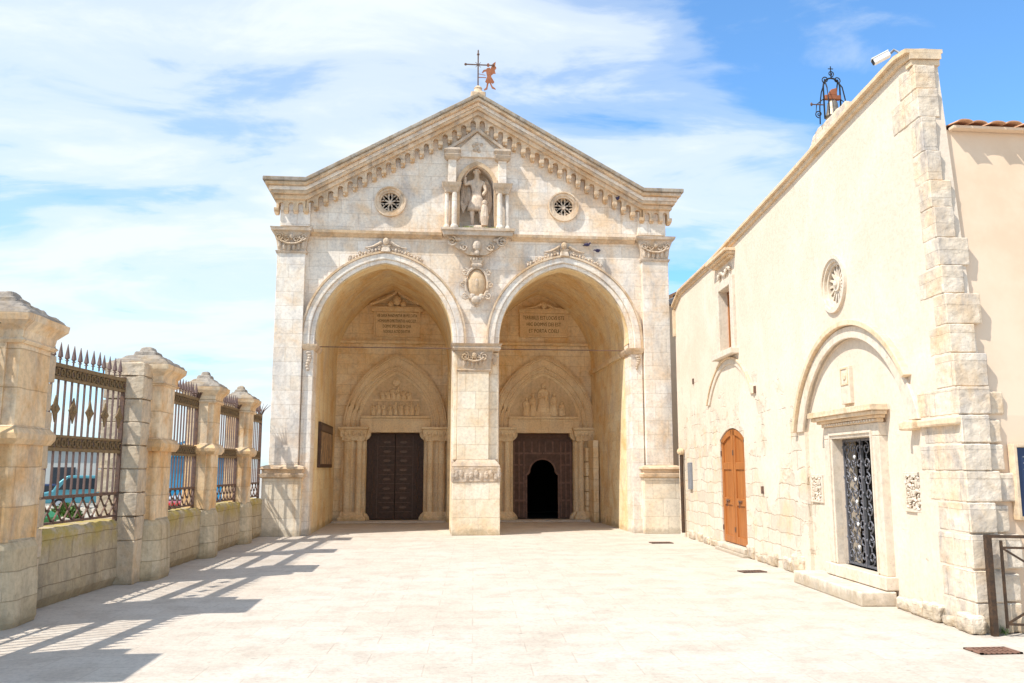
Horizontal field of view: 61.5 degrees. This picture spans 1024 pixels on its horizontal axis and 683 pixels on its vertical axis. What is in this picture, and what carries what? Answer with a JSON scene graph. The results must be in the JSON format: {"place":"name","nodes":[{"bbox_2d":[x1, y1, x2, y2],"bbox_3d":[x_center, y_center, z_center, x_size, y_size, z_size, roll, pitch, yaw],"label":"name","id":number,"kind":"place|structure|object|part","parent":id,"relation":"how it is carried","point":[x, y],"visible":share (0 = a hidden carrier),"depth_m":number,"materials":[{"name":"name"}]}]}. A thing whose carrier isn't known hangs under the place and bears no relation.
{"place":"outdoors","nodes":[
{"label":"outdoors","id":0,"kind":"place"},
{"bbox_2d":[0,291,69,630],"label":"stone pier","id":1,"kind":"structure","parent":0,"point":[30,335],"depth_m":9.25,"materials":[{"name":"beige stone"}]},
{"bbox_2d":[44,511,60,524],"bbox_3d":[-6.499,3.181,11.286,0.720,1.870,0.760,1,-8,-5],"label":"recycling bin","id":2,"kind":"object","parent":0,"point":[51,514],"visible":0.09,"depth_m":11.54,"materials":[{"name":"green plastic"}]},
{"bbox_2d":[45,451,100,505],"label":"building","id":3,"kind":"structure","parent":0,"point":[55,469],"depth_m":56.87,"materials":[{"name":"white concrete"}]},
{"bbox_2d":[52,467,75,483],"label":"window","id":4,"kind":"structure","parent":3,"relation":"in","point":[54,480],"depth_m":56.67,"materials":[{"name":"grey glass"}]},
{"bbox_2d":[95,347,186,584],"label":"stone pier","id":5,"kind":"structure","parent":0,"point":[153,376],"depth_m":12.72,"materials":[{"name":"beige stone"}]},
{"bbox_2d":[52,469,261,508],"bbox_3d":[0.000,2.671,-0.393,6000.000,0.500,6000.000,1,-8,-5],"label":"ground","id":6,"kind":"structure","parent":0,"point":[90,507],"depth_m":103.90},
{"bbox_2d":[44,484,55,505],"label":"parked car","id":7,"kind":"object","parent":6,"relation":"on","point":[46,488],"visible":0.03,"depth_m":53.97,"materials":[{"name":"blue paint"}]},
{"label":"side window","id":8,"kind":"part","parent":7,"relation":"part of","materials":[{"name":"black glass"}]},
{"bbox_2d":[45,505,95,520],"bbox_3d":[-8.492,3.886,15.307,3.019,1.708,8.144,1,-8,-5],"label":"planter","id":9,"kind":"object","parent":6,"relation":"on","point":[83,511],"visible":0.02,"depth_m":17.83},
{"bbox_2d":[51,502,76,511],"bbox_3d":[-8.563,3.211,16.460,0.543,0.318,0.584,1,-8,-5],"label":"shrub","id":10,"kind":"object","parent":9,"relation":"in","point":[62,506],"visible":0.09,"depth_m":16.41,"materials":[{"name":"green plant"}]},
{"bbox_2d":[53,504,84,518],"bbox_3d":[-7.579,2.939,14.680,0.604,0.340,0.573,1,-8,-5],"label":"shrub","id":11,"kind":"object","parent":9,"relation":"in","point":[72,511],"visible":0.4,"depth_m":14.58,"materials":[{"name":"green plant"}]},
{"bbox_2d":[44,475,98,506],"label":"parked car","id":12,"kind":"object","parent":6,"relation":"on","point":[67,500],"visible":0.18,"depth_m":51.96,"materials":[{"name":"teal paint"}]},
{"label":"side window","id":13,"kind":"part","parent":12,"relation":"part of","materials":[{"name":"black glass"}]},
{"bbox_2d":[168,501,179,509],"bbox_3d":[-10.196,5.554,25.908,4.188,1.450,1.770,3,-9,-20],"label":"parked car","id":14,"kind":"object","parent":6,"relation":"on","point":[174,502],"depth_m":25.25,"materials":[{"name":"red paint"}]},
{"bbox_2d":[169,495,216,502],"bbox_3d":[-11.441,6.370,31.455,4.188,1.450,1.770,2,-9,-15],"label":"parked car","id":15,"kind":"object","parent":6,"relation":"on","point":[179,499],"visible":0.02,"depth_m":30.56,"materials":[{"name":"silver metal"}]},
{"bbox_2d":[169,441,222,498],"bbox_3d":[-13.657,6.105,36.864,4.400,3.550,3.400,1,-8,-5],"label":"market stall","id":16,"kind":"object","parent":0,"point":[177,493],"visible":0.01,"depth_m":35.47,"materials":[{"name":"blue plastic"}]},
{"bbox_2d":[181,371,229,558],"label":"stone pier","id":17,"kind":"structure","parent":0,"point":[209,447],"depth_m":16.11,"materials":[{"name":"beige stone"}]},
{"bbox_2d":[222,386,260,544],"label":"stone pier","id":18,"kind":"structure","parent":0,"point":[246,451],"depth_m":19.05,"materials":[{"name":"beige stone"}]},
{"bbox_2d":[259,92,683,536],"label":"church","id":19,"kind":"structure","parent":0,"point":[434,361],"depth_m":23.03,"materials":[{"name":"stone"}]},
{"bbox_2d":[317,421,332,467],"bbox_3d":[-5.269,2.953,24.336,0.085,1.220,3.000,1,-8,-5],"label":"picture board","id":20,"kind":"object","parent":19,"relation":"attached to","point":[325,445],"visible":1,"depth_m":23.76,"materials":[{"name":"brown wood"}]},
{"bbox_2d":[365,433,395,518],"bbox_3d":[-4.167,4.260,27.279,0.892,2.700,0.078,1,-8,-5],"label":"door leaf","id":21,"kind":"structure","parent":19,"relation":"in","point":[380,473],"depth_m":27.25,"materials":[{"name":"brown wood"}]},
{"bbox_2d":[374,186,405,216],"bbox_3d":[-3.224,-3.670,22.809,0.820,0.820,0.360,1,-8,-5],"label":"rose window","id":22,"kind":"structure","parent":19,"relation":"in","point":[390,206],"depth_m":22.70,"materials":[{"name":"stone"}]},
{"bbox_2d":[394,433,423,518],"bbox_3d":[-3.267,4.273,27.365,0.892,2.700,0.078,1,-8,-5],"label":"door leaf","id":23,"kind":"structure","parent":19,"relation":"in","point":[409,461],"depth_m":27.34,"materials":[{"name":"brown wood"}]},
{"bbox_2d":[460,168,491,227],"bbox_3d":[-0.949,-3.886,23.101,0.864,1.974,0.479,1,-8,-5],"label":"statue","id":24,"kind":"object","parent":19,"relation":"in","point":[477,201],"visible":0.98,"depth_m":23.07,"materials":[{"name":"stone"}]},
{"bbox_2d":[464,50,495,95],"bbox_3d":[-0.857,-7.239,23.270,0.873,1.403,0.324,1,-8,-5],"label":"roof cross","id":25,"kind":"object","parent":19,"relation":"on","point":[489,79],"visible":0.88,"depth_m":23.26,"materials":[{"name":"metal"}]},
{"bbox_2d":[513,438,572,517],"bbox_3d":[0.982,4.408,27.754,1.956,2.545,0.090,1,-8,-5],"label":"timber door","id":26,"kind":"structure","parent":19,"relation":"in","point":[526,451],"depth_m":27.78,"materials":[{"name":"brown wood"}]},
{"bbox_2d":[548,191,578,221],"bbox_3d":[1.374,-3.605,23.249,0.820,0.820,0.360,1,-8,-5],"label":"rose window","id":27,"kind":"structure","parent":19,"relation":"in","point":[560,210],"depth_m":23.14,"materials":[{"name":"stone"}]},
{"bbox_2d":[0,522,1023,682],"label":"plaza","id":28,"kind":"structure","parent":0,"point":[553,602],"depth_m":9.28,"materials":[{"name":"stone"}]},
{"bbox_2d":[36,519,117,608],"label":"parapet wall","id":29,"kind":"structure","parent":28,"relation":"on","point":[77,558],"depth_m":11.08,"materials":[{"name":"stone"}]},
{"bbox_2d":[41,342,126,525],"bbox_3d":[-5.683,1.236,11.280,0.092,2.338,2.599,0,-8,-1],"label":"iron fence","id":30,"kind":"object","parent":29,"relation":"on","point":[66,373],"visible":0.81,"depth_m":11.50,"materials":[{"name":"brown metal"}]},
{"bbox_2d":[168,507,200,567],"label":"parapet wall","id":31,"kind":"structure","parent":28,"relation":"on","point":[184,532],"depth_m":14.96,"materials":[{"name":"stone"}]},
{"bbox_2d":[168,379,202,508],"bbox_3d":[-5.808,1.775,14.924,0.439,2.331,2.440,1,-8,-5],"label":"iron fence","id":32,"kind":"object","parent":31,"relation":"on","point":[187,401],"visible":0.52,"depth_m":15.46,"materials":[{"name":"brown metal"}]},
{"bbox_2d":[216,501,239,550],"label":"parapet wall","id":33,"kind":"structure","parent":28,"relation":"on","point":[228,512],"depth_m":17.85,"materials":[{"name":"stone"}]},
{"bbox_2d":[216,394,241,501],"bbox_3d":[-5.991,2.214,17.928,0.439,2.338,2.320,1,-8,-5],"label":"iron fence","id":34,"kind":"object","parent":33,"relation":"on","point":[230,452],"visible":0.62,"depth_m":18.39,"materials":[{"name":"brown metal"}]},
{"bbox_2d":[250,498,261,538],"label":"parapet wall","id":35,"kind":"structure","parent":28,"relation":"on","point":[256,503],"depth_m":20.43,"materials":[{"name":"stone"}]},
{"bbox_2d":[250,404,267,497],"bbox_3d":[-6.137,2.588,20.448,0.439,2.331,1.460,1,-8,-5],"label":"iron fence","id":36,"kind":"object","parent":35,"relation":"on","point":[257,420],"visible":0.45,"depth_m":20.89,"materials":[{"name":"brown metal"}]},
{"bbox_2d":[649,542,672,543],"bbox_3d":[3.314,4.470,19.112,0.480,0.014,0.320,1,-8,-5],"label":"drain grate","id":37,"kind":"object","parent":28,"relation":"on","point":[661,542],"visible":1,"depth_m":19.07,"materials":[{"name":"metal"}]},
{"bbox_2d":[737,570,766,572],"bbox_3d":[3.853,3.688,13.797,0.400,0.014,0.240,2,-9,-11],"label":"drain grate","id":38,"kind":"object","parent":28,"relation":"on","point":[752,571],"visible":1,"depth_m":13.75,"materials":[{"name":"metal"}]},
{"bbox_2d":[671,48,1023,634],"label":"chapel","id":39,"kind":"structure","parent":28,"relation":"on","point":[826,310],"depth_m":11.45,"materials":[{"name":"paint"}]},
{"bbox_2d":[677,448,684,532],"bbox_3d":[4.149,3.625,20.999,0.200,2.040,0.190,1,-8,-5],"label":"downpipe","id":40,"kind":"object","parent":39,"relation":"attached to","point":[680,451],"visible":1,"depth_m":20.97,"materials":[{"name":"metal"}]},
{"bbox_2d":[687,462,692,488],"bbox_3d":[4.224,3.185,20.382,0.060,0.630,0.250,0,-8,-2],"label":"entry panel","id":41,"kind":"object","parent":39,"relation":"attached to","point":[690,477],"visible":1,"depth_m":20.29,"materials":[{"name":"grey plastic"}]},
{"bbox_2d":[705,247,738,361],"bbox_3d":[4.368,-0.715,17.542,0.421,2.100,1.463,0,-8,-2],"label":"window","id":42,"kind":"structure","parent":39,"relation":"in","point":[722,257],"depth_m":17.47,"materials":[{"name":"stone"}]},
{"bbox_2d":[720,429,735,543],"bbox_3d":[4.405,2.921,17.451,0.135,2.260,0.806,0,-8,-2],"label":"door leaf","id":43,"kind":"structure","parent":39,"relation":"in","point":[729,525],"depth_m":17.50,"materials":[{"name":"orange wood"}]},
{"bbox_2d":[732,429,747,546],"bbox_3d":[4.435,2.801,16.634,0.135,2.260,0.806,0,-8,-2],"label":"door leaf","id":44,"kind":"structure","parent":39,"relation":"in","point":[738,440],"depth_m":16.72,"materials":[{"name":"orange wood"}]},
{"bbox_2d":[810,66,845,123],"bbox_3d":[4.796,-3.750,12.987,0.630,0.861,0.338,1,-8,-5],"label":"bell frame","id":45,"kind":"object","parent":39,"relation":"on","point":[832,97],"visible":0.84,"depth_m":12.95,"materials":[{"name":"black metal"}]},
{"bbox_2d":[820,255,846,312],"bbox_3d":[4.643,-0.813,12.200,0.278,0.820,0.826,1,-8,-5],"label":"rose window","id":46,"kind":"structure","parent":39,"relation":"in","point":[833,280],"depth_m":12.28,"materials":[{"name":"stone"}]},
{"bbox_2d":[863,440,876,564],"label":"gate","id":47,"kind":"structure","parent":39,"relation":"in","point":[868,454],"depth_m":11.94,"materials":[{"name":"black metal"}]},
{"bbox_2d":[870,49,899,64],"bbox_3d":[4.705,-3.497,10.788,0.385,0.362,0.133,-4,-9,27],"label":"security camera","id":48,"kind":"object","parent":39,"relation":"on","point":[881,57],"visible":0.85,"depth_m":10.79,"materials":[{"name":"white paint"}]},
{"bbox_2d":[856,119,1023,632],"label":"peach house","id":49,"kind":"structure","parent":28,"relation":"on","point":[987,161],"depth_m":9.59,"materials":[{"name":"paint"}]},
{"bbox_2d":[1007,444,1023,519],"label":"information board","id":50,"kind":"object","parent":49,"relation":"attached to","point":[1016,460],"visible":1,"depth_m":8.91,"materials":[{"name":"beige paint"}]},
{"bbox_2d":[963,646,1022,654],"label":"drain grate","id":51,"kind":"object","parent":28,"relation":"on","point":[991,650],"visible":1,"depth_m":7.79,"materials":[{"name":"metal"}]},
{"bbox_2d":[983,534,1023,636],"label":"railing","id":52,"kind":"object","parent":28,"relation":"on","point":[991,587],"visible":1,"depth_m":8.58,"materials":[{"name":"black metal"}]},
{"bbox_2d":[999,625,1008,634],"bbox_3d":[4.892,2.868,8.560,0.187,0.117,0.189,6,-10,-36],"label":"weed","id":53,"kind":"object","parent":28,"relation":"on","point":[1002,630],"visible":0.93,"depth_m":8.56,"materials":[{"name":"green plant"}]},
{"bbox_2d":[0,0,1023,468],"label":"sky","id":54,"kind":"structure","parent":0,"point":[139,139],"materials":[{"name":"blue"}]},
{"bbox_2d":[669,291,678,465],"bbox_3d":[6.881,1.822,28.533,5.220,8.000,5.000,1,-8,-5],"label":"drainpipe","id":55,"kind":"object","parent":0,"point":[674,398],"depth_m":26.16,"materials":[{"name":"metal"}]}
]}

